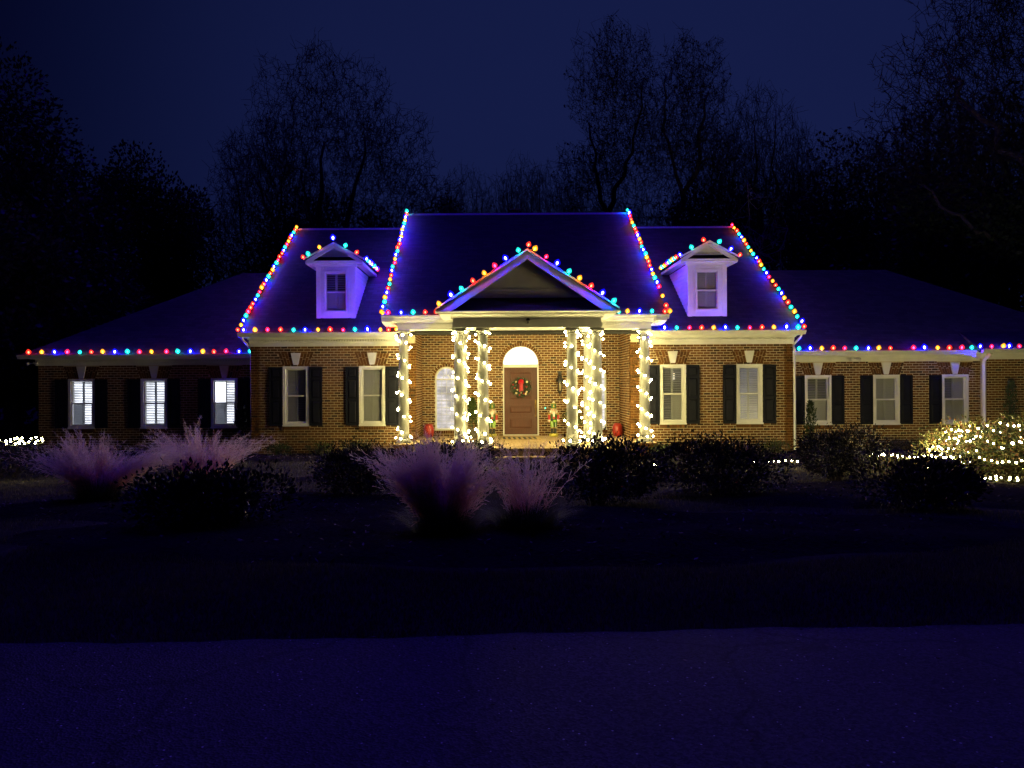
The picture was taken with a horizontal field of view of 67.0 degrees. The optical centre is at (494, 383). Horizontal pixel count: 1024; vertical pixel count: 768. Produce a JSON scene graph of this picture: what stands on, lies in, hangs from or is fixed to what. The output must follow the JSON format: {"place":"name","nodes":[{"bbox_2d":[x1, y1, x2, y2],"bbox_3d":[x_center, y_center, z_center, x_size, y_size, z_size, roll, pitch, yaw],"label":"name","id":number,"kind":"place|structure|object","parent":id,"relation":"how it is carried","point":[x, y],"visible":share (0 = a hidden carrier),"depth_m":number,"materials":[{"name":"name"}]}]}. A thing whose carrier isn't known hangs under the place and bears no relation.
{"place":"outdoors","nodes":[
{"label":"outdoors","id":0,"kind":"place"},
{"bbox_2d":[424,424,433,436],"bbox_3d":[-1.996,1.402,23.300,0.316,0.400,0.313,0,0,0],"label":"garden stool","id":1,"kind":"object","parent":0,"point":[428,427],"visible":0.88,"depth_m":23.18,"materials":[{"name":"red ceramic"}]},
{"bbox_2d":[0,624,1023,767],"bbox_3d":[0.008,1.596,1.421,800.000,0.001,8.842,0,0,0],"label":"road","id":2,"kind":"structure","parent":0,"point":[868,697],"depth_m":3.89,"materials":[{"name":"asphalt"}]},
{"bbox_2d":[0,397,1023,643],"bbox_3d":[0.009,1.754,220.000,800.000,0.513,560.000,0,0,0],"label":"lawn","id":3,"kind":"structure","parent":0,"point":[26,433],"depth_m":5.70,"materials":[{"name":"plant"}]},
{"bbox_2d":[0,437,89,477],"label":"shrub","id":4,"kind":"object","parent":3,"relation":"on","point":[17,470],"visible":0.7,"depth_m":16.96,"materials":[{"name":"green plant"}]},
{"bbox_2d":[0,437,44,445],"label":"light string","id":5,"kind":"object","parent":4,"relation":"attached to","point":[42,440],"visible":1,"depth_m":16.31,"materials":[{"name":"white plastic"}]},
{"bbox_2d":[0,36,148,428],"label":"evergreen tree","id":6,"kind":"object","parent":3,"relation":"on","point":[21,177],"visible":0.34,"depth_m":35.94,"materials":[{"name":"green plant"}]},
{"bbox_2d":[4,97,149,316],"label":"evergreen tree","id":7,"kind":"object","parent":3,"relation":"on","point":[107,203],"visible":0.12,"depth_m":40.66,"materials":[{"name":"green plant"}]},
{"bbox_2d":[87,139,181,316],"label":"evergreen tree","id":8,"kind":"object","parent":3,"relation":"on","point":[128,187],"visible":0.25,"depth_m":45.38,"materials":[{"name":"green plant"}]},
{"bbox_2d":[18,451,259,459],"bbox_3d":[-10.052,1.999,21.824,7.498,0.097,2.296,0,0,0],"label":"planting bed","id":9,"kind":"object","parent":3,"relation":"on","point":[132,454],"visible":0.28,"depth_m":21.81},
{"bbox_2d":[122,170,206,304],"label":"evergreen tree","id":10,"kind":"object","parent":3,"relation":"on","point":[174,226],"visible":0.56,"depth_m":47.15,"materials":[{"name":"green plant"}]},
{"bbox_2d":[156,184,253,302],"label":"evergreen tree","id":11,"kind":"object","parent":3,"relation":"on","point":[201,200],"visible":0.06,"depth_m":49.09,"materials":[{"name":"green plant"}]},
{"bbox_2d":[231,398,247,447],"bbox_3d":[-7.461,1.220,22.696,0.538,1.637,0.550,0,0,0],"label":"conifer","id":12,"kind":"object","parent":3,"relation":"on","point":[239,405],"visible":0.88,"depth_m":22.68,"materials":[{"name":"green plant"}]},
{"bbox_2d":[179,103,340,289],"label":"bare tree","id":13,"kind":"object","parent":3,"relation":"on","point":[211,263],"visible":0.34,"depth_m":45.81,"materials":[{"name":"brown plant"}]},
{"bbox_2d":[271,190,352,266],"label":"evergreen tree","id":14,"kind":"object","parent":3,"relation":"on","point":[322,213],"depth_m":49.49,"materials":[{"name":"green plant"}]},
{"bbox_2d":[233,453,392,461],"bbox_3d":[-4.970,1.975,20.880,5.402,0.097,2.295,0,0,0],"label":"planting bed","id":15,"kind":"object","parent":3,"relation":"on","point":[279,458],"visible":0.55,"depth_m":20.21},
{"bbox_2d":[264,441,291,454],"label":"shrub","id":16,"kind":"object","parent":15,"relation":"on","point":[277,449],"visible":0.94,"depth_m":21.21,"materials":[{"name":"green plant"}]},
{"bbox_2d":[305,438,336,454],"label":"shrub","id":17,"kind":"object","parent":15,"relation":"on","point":[320,450],"visible":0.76,"depth_m":21.24,"materials":[{"name":"green plant"}]},
{"bbox_2d":[341,439,371,453],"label":"shrub","id":18,"kind":"object","parent":15,"relation":"on","point":[357,444],"visible":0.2,"depth_m":21.24,"materials":[{"name":"green plant"}]},
{"bbox_2d":[199,27,468,282],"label":"bare tree","id":19,"kind":"object","parent":3,"relation":"on","point":[347,214],"visible":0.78,"depth_m":43.43,"materials":[{"name":"brown plant"}]},
{"bbox_2d":[337,199,397,227],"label":"evergreen tree","id":20,"kind":"object","parent":3,"relation":"on","point":[377,222],"depth_m":51.53,"materials":[{"name":"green plant"}]},
{"bbox_2d":[422,192,465,212],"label":"evergreen tree","id":21,"kind":"object","parent":3,"relation":"on","point":[444,205],"visible":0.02,"depth_m":60.70,"materials":[{"name":"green plant"}]},
{"bbox_2d":[431,163,500,212],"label":"bare tree","id":22,"kind":"object","parent":3,"relation":"on","point":[475,201],"visible":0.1,"depth_m":59.53,"materials":[{"name":"brown plant"}]},
{"bbox_2d":[468,174,524,212],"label":"bare tree","id":23,"kind":"object","parent":3,"relation":"on","point":[500,199],"visible":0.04,"depth_m":61.87,"materials":[{"name":"brown plant"}]},
{"bbox_2d":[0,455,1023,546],"bbox_3d":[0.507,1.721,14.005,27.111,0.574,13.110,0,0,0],"label":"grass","id":24,"kind":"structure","parent":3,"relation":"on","point":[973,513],"depth_m":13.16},
{"bbox_2d":[0,450,1023,571],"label":"leaf litter","id":25,"kind":"object","parent":3,"relation":"on","point":[490,567],"visible":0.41,"depth_m":8.74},
{"bbox_2d":[16,208,1023,465],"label":"brick house","id":26,"kind":"structure","parent":3,"relation":"on","point":[298,390],"depth_m":23.25,"materials":[{"name":"brick"}]},
{"bbox_2d":[67,379,94,428],"bbox_3d":[-12.445,0.600,23.380,0.824,1.505,0.280,0,0,0],"label":"window","id":27,"kind":"structure","parent":26,"relation":"in","point":[81,392],"depth_m":23.40,"materials":[{"name":"glass"}]},
{"bbox_2d":[26,348,249,354],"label":"light string","id":28,"kind":"object","parent":26,"relation":"on","point":[102,351],"visible":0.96,"depth_m":22.83,"materials":[{"name":"multicoloured plastic"}]},
{"bbox_2d":[140,378,167,428],"bbox_3d":[-10.261,0.589,23.380,0.824,1.505,0.280,0,0,0],"label":"window","id":29,"kind":"structure","parent":26,"relation":"in","point":[153,391],"depth_m":23.39,"materials":[{"name":"glass"}]},
{"bbox_2d":[210,378,237,427],"bbox_3d":[-8.145,0.578,23.380,0.824,1.505,0.280,0,0,0],"label":"window","id":30,"kind":"structure","parent":26,"relation":"in","point":[224,391],"depth_m":23.40,"materials":[{"name":"glass"}]},
{"bbox_2d":[236,225,297,331],"bbox_3d":[-7.213,-3.624,24.937,0.187,4.328,6.646,0,0,0],"label":"light string","id":31,"kind":"object","parent":26,"relation":"attached to","point":[266,279],"visible":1,"depth_m":24.46,"materials":[{"name":"multicoloured plastic"}]},
{"bbox_2d":[282,366,308,425],"bbox_3d":[-5.684,0.353,22.180,0.769,1.714,0.280,0,0,0],"label":"window","id":32,"kind":"structure","parent":26,"relation":"in","point":[295,378],"depth_m":22.20,"materials":[{"name":"glass"}]},
{"bbox_2d":[241,325,396,332],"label":"light string","id":33,"kind":"object","parent":26,"relation":"on","point":[305,329],"visible":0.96,"depth_m":21.65,"materials":[{"name":"multicoloured plastic"}]},
{"bbox_2d":[301,234,379,271],"bbox_3d":[-4.114,-3.931,23.036,1.365,0.757,3.152,0,0,36],"label":"light string","id":34,"kind":"object","parent":26,"relation":"on","point":[366,258],"visible":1,"depth_m":22.18,"materials":[{"name":"multicoloured plastic"}]},
{"bbox_2d":[359,366,385,425],"bbox_3d":[-3.505,0.341,22.180,0.769,1.714,0.280,0,0,0],"label":"window","id":35,"kind":"structure","parent":26,"relation":"in","point":[371,378],"depth_m":22.20,"materials":[{"name":"glass"}]},
{"bbox_2d":[379,209,408,313],"bbox_3d":[-3.075,-4.019,24.051,0.195,4.278,6.430,0,0,0],"label":"light string","id":36,"kind":"object","parent":26,"relation":"attached to","point":[392,269],"visible":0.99,"depth_m":23.75,"materials":[{"name":"multicoloured plastic"}]},
{"bbox_2d":[395,334,411,439],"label":"light string","id":37,"kind":"object","parent":26,"relation":"attached to","point":[410,347],"visible":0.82,"depth_m":21.13,"materials":[{"name":"white plastic"}]},
{"bbox_2d":[381,308,436,314],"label":"light string","id":38,"kind":"object","parent":26,"relation":"attached to","point":[413,312],"visible":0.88,"depth_m":20.85,"materials":[{"name":"multicoloured plastic"}]},
{"bbox_2d":[435,367,453,429],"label":"window","id":39,"kind":"structure","parent":26,"relation":"in","point":[444,382],"depth_m":24.11,"materials":[{"name":"glass"}]},
{"bbox_2d":[451,331,467,441],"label":"light string","id":40,"kind":"object","parent":26,"relation":"attached to","point":[465,348],"visible":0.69,"depth_m":19.50,"materials":[{"name":"white plastic"}]},
{"bbox_2d":[468,397,477,437],"bbox_3d":[-0.677,0.980,22.941,0.695,1.232,0.796,0,0,-44],"label":"conifer","id":41,"kind":"object","parent":26,"relation":"on","point":[472,408],"visible":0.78,"depth_m":22.82,"materials":[{"name":"green plant"}]},
{"bbox_2d":[474,332,491,442],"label":"light string","id":42,"kind":"object","parent":26,"relation":"attached to","point":[477,358],"visible":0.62,"depth_m":19.50,"materials":[{"name":"white plastic"}]},
{"bbox_2d":[489,401,497,436],"bbox_3d":[-0.085,1.052,23.288,0.292,1.080,0.276,0,0,43],"label":"nutcracker","id":43,"kind":"object","parent":26,"relation":"on","point":[493,417],"visible":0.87,"depth_m":23.25,"materials":[{"name":"wood"}]},
{"bbox_2d":[510,377,531,398],"bbox_3d":[0.805,0.121,23.938,0.699,0.714,0.247,0,0,0],"label":"wreath","id":44,"kind":"object","parent":26,"relation":"attached to","point":[516,392],"visible":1,"depth_m":23.91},
{"bbox_2d":[503,346,538,435],"bbox_3d":[0.800,0.213,24.025,1.110,2.765,0.190,0,0,0],"label":"door","id":45,"kind":"structure","parent":26,"relation":"in","point":[520,415],"depth_m":24.03,"materials":[{"name":"paint"}]},
{"bbox_2d":[501,437,540,439],"bbox_3d":[0.744,1.578,22.550,1.145,0.014,1.100,0,0,0],"label":"doormat","id":46,"kind":"object","parent":26,"relation":"on","point":[520,438],"visible":1,"depth_m":22.32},
{"bbox_2d":[436,241,616,306],"bbox_3d":[0.775,-2.710,19.018,4.439,1.587,0.202,0,0,0],"label":"light string","id":47,"kind":"object","parent":26,"relation":"attached to","point":[557,262],"visible":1,"depth_m":18.98,"materials":[{"name":"multicoloured plastic"}]},
{"bbox_2d":[548,401,559,436],"bbox_3d":[1.768,1.043,23.288,0.292,1.080,0.276,0,0,-43],"label":"nutcracker","id":48,"kind":"object","parent":26,"relation":"on","point":[554,417],"visible":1,"depth_m":23.25,"materials":[{"name":"multicoloured wood"}]},
{"bbox_2d":[556,371,563,395],"bbox_3d":[2.001,0.000,23.856,0.260,0.780,0.262,0,0,0],"label":"wall lantern","id":49,"kind":"object","parent":26,"relation":"attached to","point":[559,379],"depth_m":23.79,"materials":[{"name":"metal"}]},
{"bbox_2d":[563,331,580,442],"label":"light string","id":50,"kind":"object","parent":26,"relation":"attached to","point":[571,346],"visible":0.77,"depth_m":19.50,"materials":[{"name":"white plastic"}]},
{"bbox_2d":[583,369,606,429],"bbox_3d":[3.097,0.429,24.090,0.710,1.970,0.240,0,0,0],"label":"window","id":51,"kind":"structure","parent":26,"relation":"in","point":[604,417],"depth_m":24.03,"materials":[{"name":"glass"}]},
{"bbox_2d":[587,330,605,440],"bbox_3d":[2.577,0.050,19.621,0.493,2.830,0.468,0,0,0],"label":"light string","id":52,"kind":"object","parent":26,"relation":"attached to","point":[601,334],"visible":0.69,"depth_m":19.55,"materials":[{"name":"white plastic"}]},
{"bbox_2d":[636,331,653,436],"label":"light string","id":53,"kind":"object","parent":26,"relation":"attached to","point":[646,393],"visible":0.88,"depth_m":21.11,"materials":[{"name":"white plastic"}]},
{"bbox_2d":[618,307,672,313],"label":"light string","id":54,"kind":"object","parent":26,"relation":"attached to","point":[639,310],"visible":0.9,"depth_m":20.85,"materials":[{"name":"multicoloured plastic"}]},
{"bbox_2d":[626,208,668,312],"bbox_3d":[4.674,-4.050,24.050,0.204,4.259,6.422,0,0,0],"label":"light string","id":55,"kind":"object","parent":26,"relation":"attached to","point":[648,260],"visible":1,"depth_m":23.76,"materials":[{"name":"multicoloured plastic"}]},
{"bbox_2d":[660,364,686,424],"bbox_3d":[5.080,0.297,22.180,0.769,1.714,0.280,0,0,0],"label":"window","id":56,"kind":"structure","parent":26,"relation":"in","point":[672,376],"depth_m":22.19,"materials":[{"name":"glass"}]},
{"bbox_2d":[659,237,741,269],"bbox_3d":[6.138,-3.908,23.385,1.894,0.603,2.590,0,0,0],"label":"light string","id":57,"kind":"object","parent":26,"relation":"on","point":[675,257],"visible":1,"depth_m":22.18,"materials":[{"name":"multicoloured plastic"}]},
{"bbox_2d":[661,323,800,330],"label":"light string","id":58,"kind":"object","parent":26,"relation":"attached to","point":[786,326],"visible":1,"depth_m":21.64,"materials":[{"name":"multicoloured plastic"}]},
{"bbox_2d":[736,364,763,423],"bbox_3d":[7.266,0.285,22.180,0.769,1.714,0.280,0,0,0],"label":"window","id":59,"kind":"structure","parent":26,"relation":"in","point":[749,377],"depth_m":22.19,"materials":[{"name":"glass"}]},
{"bbox_2d":[731,223,806,328],"bbox_3d":[8.669,-3.708,24.935,0.197,4.336,6.667,0,0,0],"label":"light string","id":60,"kind":"object","parent":26,"relation":"attached to","point":[784,297],"visible":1,"depth_m":24.38,"materials":[{"name":"multicoloured plastic"}]},
{"bbox_2d":[805,375,832,424],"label":"window","id":61,"kind":"structure","parent":26,"relation":"in","point":[817,387],"depth_m":23.39,"materials":[{"name":"glass"}]},
{"bbox_2d":[873,375,900,424],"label":"window","id":62,"kind":"structure","parent":26,"relation":"in","point":[886,388],"depth_m":23.40,"materials":[{"name":"glass"}]},
{"bbox_2d":[797,343,1021,350],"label":"light string","id":63,"kind":"object","parent":26,"relation":"on","point":[923,347],"visible":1,"depth_m":22.81,"materials":[{"name":"multicoloured plastic"}]},
{"bbox_2d":[942,374,968,424],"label":"window","id":64,"kind":"structure","parent":26,"relation":"in","point":[955,387],"depth_m":23.40,"materials":[{"name":"glass"}]},
{"bbox_2d":[485,149,558,212],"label":"bare tree","id":65,"kind":"object","parent":3,"relation":"on","point":[527,209],"visible":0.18,"depth_m":57.43,"materials":[{"name":"brown plant"}]},
{"bbox_2d":[287,468,757,486],"bbox_3d":[0.653,1.921,16.131,10.563,0.163,3.335,0,0,0],"label":"planting bed","id":66,"kind":"object","parent":3,"relation":"on","point":[302,479],"visible":0.07,"depth_m":15.82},
{"bbox_2d":[397,431,511,472],"bbox_3d":[-0.896,1.581,16.917,2.530,1.085,2.093,0,0,0],"label":"shrub","id":67,"kind":"object","parent":66,"relation":"on","point":[449,448],"visible":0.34,"depth_m":16.88,"materials":[{"name":"green plant"}]},
{"bbox_2d":[494,449,565,477],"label":"shrub","id":68,"kind":"object","parent":66,"relation":"on","point":[535,465],"visible":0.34,"depth_m":15.96,"materials":[{"name":"green plant"}]},
{"bbox_2d":[519,157,585,212],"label":"bare tree","id":69,"kind":"object","parent":3,"relation":"on","point":[556,199],"visible":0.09,"depth_m":59.73,"materials":[{"name":"brown plant"}]},
{"bbox_2d":[548,171,607,212],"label":"bare tree","id":70,"kind":"object","parent":3,"relation":"on","point":[587,201],"visible":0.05,"depth_m":61.48,"materials":[{"name":"brown plant"}]},
{"bbox_2d":[536,427,676,506],"bbox_3d":[1.599,1.214,11.144,2.175,1.205,1.629,0,0,-33],"label":"shrub","id":71,"kind":"object","parent":3,"relation":"on","point":[607,480],"visible":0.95,"depth_m":10.93,"materials":[{"name":"green plant"}]},
{"bbox_2d":[548,12,742,228],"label":"bare tree","id":72,"kind":"object","parent":3,"relation":"on","point":[671,153],"visible":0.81,"depth_m":43.61,"materials":[{"name":"brown plant"}]},
{"bbox_2d":[650,178,725,225],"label":"tree","id":73,"kind":"object","parent":3,"relation":"on","point":[696,200],"visible":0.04,"depth_m":48.48,"materials":[{"name":"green plant"}]},
{"bbox_2d":[658,117,780,267],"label":"bare tree","id":74,"kind":"object","parent":3,"relation":"on","point":[672,197],"visible":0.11,"depth_m":49.39,"materials":[{"name":"brown plant"}]},
{"bbox_2d":[657,451,824,459],"bbox_3d":[6.542,1.913,20.855,6.482,0.096,2.486,0,0,0],"label":"planting bed","id":75,"kind":"object","parent":3,"relation":"on","point":[794,454],"visible":0.13,"depth_m":20.41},
{"bbox_2d":[759,437,793,452],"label":"shrub","id":76,"kind":"object","parent":75,"relation":"on","point":[777,448],"visible":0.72,"depth_m":21.21,"materials":[{"name":"green plant"}]},
{"bbox_2d":[708,178,791,269],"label":"evergreen tree","id":77,"kind":"object","parent":3,"relation":"on","point":[751,220],"visible":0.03,"depth_m":46.96,"materials":[{"name":"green plant"}]},
{"bbox_2d":[704,80,806,269],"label":"bare tree","id":78,"kind":"object","parent":3,"relation":"on","point":[757,157],"visible":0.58,"depth_m":46.67,"materials":[{"name":"brown plant"}]},
{"bbox_2d":[728,177,787,269],"bbox_3d":[12.645,-3.631,36.966,3.754,12.975,2.536,0,0,-23],"label":"tree","id":79,"kind":"object","parent":3,"relation":"on","point":[758,253],"visible":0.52,"depth_m":36.91,"materials":[{"name":"brown plant"}]},
{"bbox_2d":[765,106,829,269],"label":"bare tree","id":80,"kind":"object","parent":3,"relation":"on","point":[800,164],"visible":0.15,"depth_m":50.89,"materials":[{"name":"brown plant"}]},
{"bbox_2d":[801,400,818,445],"bbox_3d":[9.128,1.196,22.414,0.495,1.512,0.583,0,0,0],"label":"conifer","id":81,"kind":"object","parent":3,"relation":"on","point":[810,406],"visible":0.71,"depth_m":22.36,"materials":[{"name":"green plant"}]},
{"bbox_2d":[648,479,1023,509],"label":"planting bed","id":82,"kind":"object","parent":3,"relation":"on","point":[993,500],"visible":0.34,"depth_m":11.71,"materials":[{"name":"soil"}]},
{"bbox_2d":[652,428,800,497],"bbox_3d":[3.675,1.277,12.285,2.287,1.167,1.707,0,0,-18],"label":"shrub","id":83,"kind":"object","parent":82,"relation":"on","point":[722,462],"visible":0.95,"depth_m":12.09,"materials":[{"name":"green plant"}]},
{"bbox_2d":[790,417,892,480],"bbox_3d":[6.775,1.311,15.175,1.859,1.377,1.724,0,0,22],"label":"shrub","id":84,"kind":"object","parent":82,"relation":"on","point":[840,458],"visible":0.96,"depth_m":14.99,"materials":[{"name":"green plant"}]},
{"bbox_2d":[839,443,997,514],"bbox_3d":[5.583,1.259,10.058,1.932,0.947,1.836,0,0,0],"label":"shrub","id":85,"kind":"object","parent":82,"relation":"on","point":[962,486],"visible":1,"depth_m":9.93,"materials":[{"name":"green plant"}]},
{"bbox_2d":[909,412,1023,482],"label":"shrub","id":86,"kind":"object","parent":82,"relation":"on","point":[1004,456],"visible":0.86,"depth_m":14.84,"materials":[{"name":"plant"}]},
{"bbox_2d":[928,422,1023,465],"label":"light string","id":87,"kind":"object","parent":86,"relation":"attached to","point":[1012,443],"visible":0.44,"depth_m":14.79,"materials":[{"name":"white plastic"}]},
{"bbox_2d":[758,122,935,272],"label":"bare tree","id":88,"kind":"object","parent":3,"relation":"on","point":[815,173],"visible":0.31,"depth_m":43.61,"materials":[{"name":"brown plant"}]},
{"bbox_2d":[809,129,959,289],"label":"bare tree","id":89,"kind":"object","parent":3,"relation":"on","point":[880,189],"visible":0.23,"depth_m":41.18,"materials":[{"name":"brown plant"}]},
{"bbox_2d":[830,448,983,460],"bbox_3d":[12.239,1.886,20.734,7.791,0.098,4.206,0,0,0],"label":"planting bed","id":90,"kind":"object","parent":3,"relation":"on","point":[902,451],"visible":0.07,"depth_m":21.03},
{"bbox_2d":[878,434,934,449],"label":"shrub","id":91,"kind":"object","parent":90,"relation":"on","point":[897,443],"visible":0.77,"depth_m":21.98,"materials":[{"name":"green plant"}]},
{"bbox_2d":[859,449,965,478],"bbox_3d":[8.466,1.635,15.595,2.170,0.674,1.239,0,0,14],"label":"shrub","id":92,"kind":"object","parent":3,"relation":"on","point":[890,466],"visible":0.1,"depth_m":15.64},
{"bbox_2d":[863,102,988,293],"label":"bare tree","id":93,"kind":"object","parent":3,"relation":"on","point":[902,129],"visible":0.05,"depth_m":41.61,"materials":[{"name":"brown plant"}]},
{"bbox_2d":[847,0,1023,246],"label":"bare tree","id":94,"kind":"object","parent":3,"relation":"on","point":[1013,153],"visible":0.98,"depth_m":32.88,"materials":[{"name":"brown plant"}]},
{"bbox_2d":[862,163,1022,310],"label":"evergreen tree","id":95,"kind":"object","parent":3,"relation":"on","point":[928,233],"visible":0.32,"depth_m":36.19,"materials":[{"name":"green plant"}]},
{"bbox_2d":[894,79,1023,310],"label":"bare tree","id":96,"kind":"object","parent":3,"relation":"on","point":[1010,148],"visible":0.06,"depth_m":37.98,"materials":[{"name":"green plant"}]},
{"bbox_2d":[896,78,1023,307],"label":"bare tree","id":97,"kind":"object","parent":3,"relation":"on","point":[973,153],"visible":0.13,"depth_m":38.23,"materials":[{"name":"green plant"}]},
{"bbox_2d":[922,151,1023,312],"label":"evergreen tree","id":98,"kind":"object","parent":3,"relation":"on","point":[997,231],"visible":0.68,"depth_m":34.11,"materials":[{"name":"green plant"}]},
{"bbox_2d":[1002,379,1021,443],"bbox_3d":[14.942,0.887,22.411,0.536,2.070,0.517,0,0,-38],"label":"conifer","id":99,"kind":"object","parent":3,"relation":"on","point":[1011,384],"visible":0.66,"depth_m":22.37,"materials":[{"name":"green plant"}]},
{"bbox_3d":[-4.072,1.800,11.689,7.292,0.314,4.798,0,0,0],"label":"planting bed","id":100,"kind":"object","parent":3,"relation":"on","visible":0},
{"bbox_2d":[3,426,198,501],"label":"plume grass","id":101,"kind":"object","parent":100,"relation":"on","point":[94,477],"depth_m":11.48,"materials":[{"name":"plant"}]},
{"bbox_2d":[118,416,283,482],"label":"plume grass","id":102,"kind":"object","parent":100,"relation":"on","point":[216,454],"depth_m":13.49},
{"bbox_2d":[307,436,412,495],"bbox_3d":[-2.096,1.388,12.527,2.065,1.092,1.543,0,0,43],"label":"shrub","id":103,"kind":"object","parent":100,"relation":"on","point":[336,459],"visible":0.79,"depth_m":12.45,"materials":[{"name":"green plant"}]},
{"bbox_3d":[0.417,1.611,8.762,11.720,0.317,4.775,0,0,0],"label":"planting bed","id":104,"kind":"object","parent":3,"relation":"on","visible":0},
{"bbox_2d":[102,457,309,531],"bbox_3d":[-3.116,1.212,8.632,2.001,0.900,1.910,0,0,0],"label":"shrub","id":105,"kind":"object","parent":104,"relation":"on","point":[200,497],"visible":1,"depth_m":8.34,"materials":[{"name":"green plant"}]},
{"bbox_2d":[350,424,516,536],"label":"plume grass","id":106,"kind":"object","parent":104,"relation":"on","point":[439,506],"depth_m":7.83,"materials":[{"name":"plant"}]},
{"bbox_2d":[468,434,591,531],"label":"plume grass","id":107,"kind":"object","parent":104,"relation":"on","point":[521,513],"depth_m":8.09,"materials":[{"name":"plant"}]},
{"bbox_2d":[0,0,1023,341],"label":"sky","id":108,"kind":"structure","parent":0,"point":[172,75],"materials":[{"name":"blue"}]},
{"bbox_2d":[612,423,622,435],"bbox_3d":[3.690,1.373,23.300,0.316,0.400,0.313,0,0,0],"label":"garden stool","id":109,"kind":"object","parent":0,"point":[616,427],"visible":0.93,"depth_m":23.18,"materials":[{"name":"red ceramic"}]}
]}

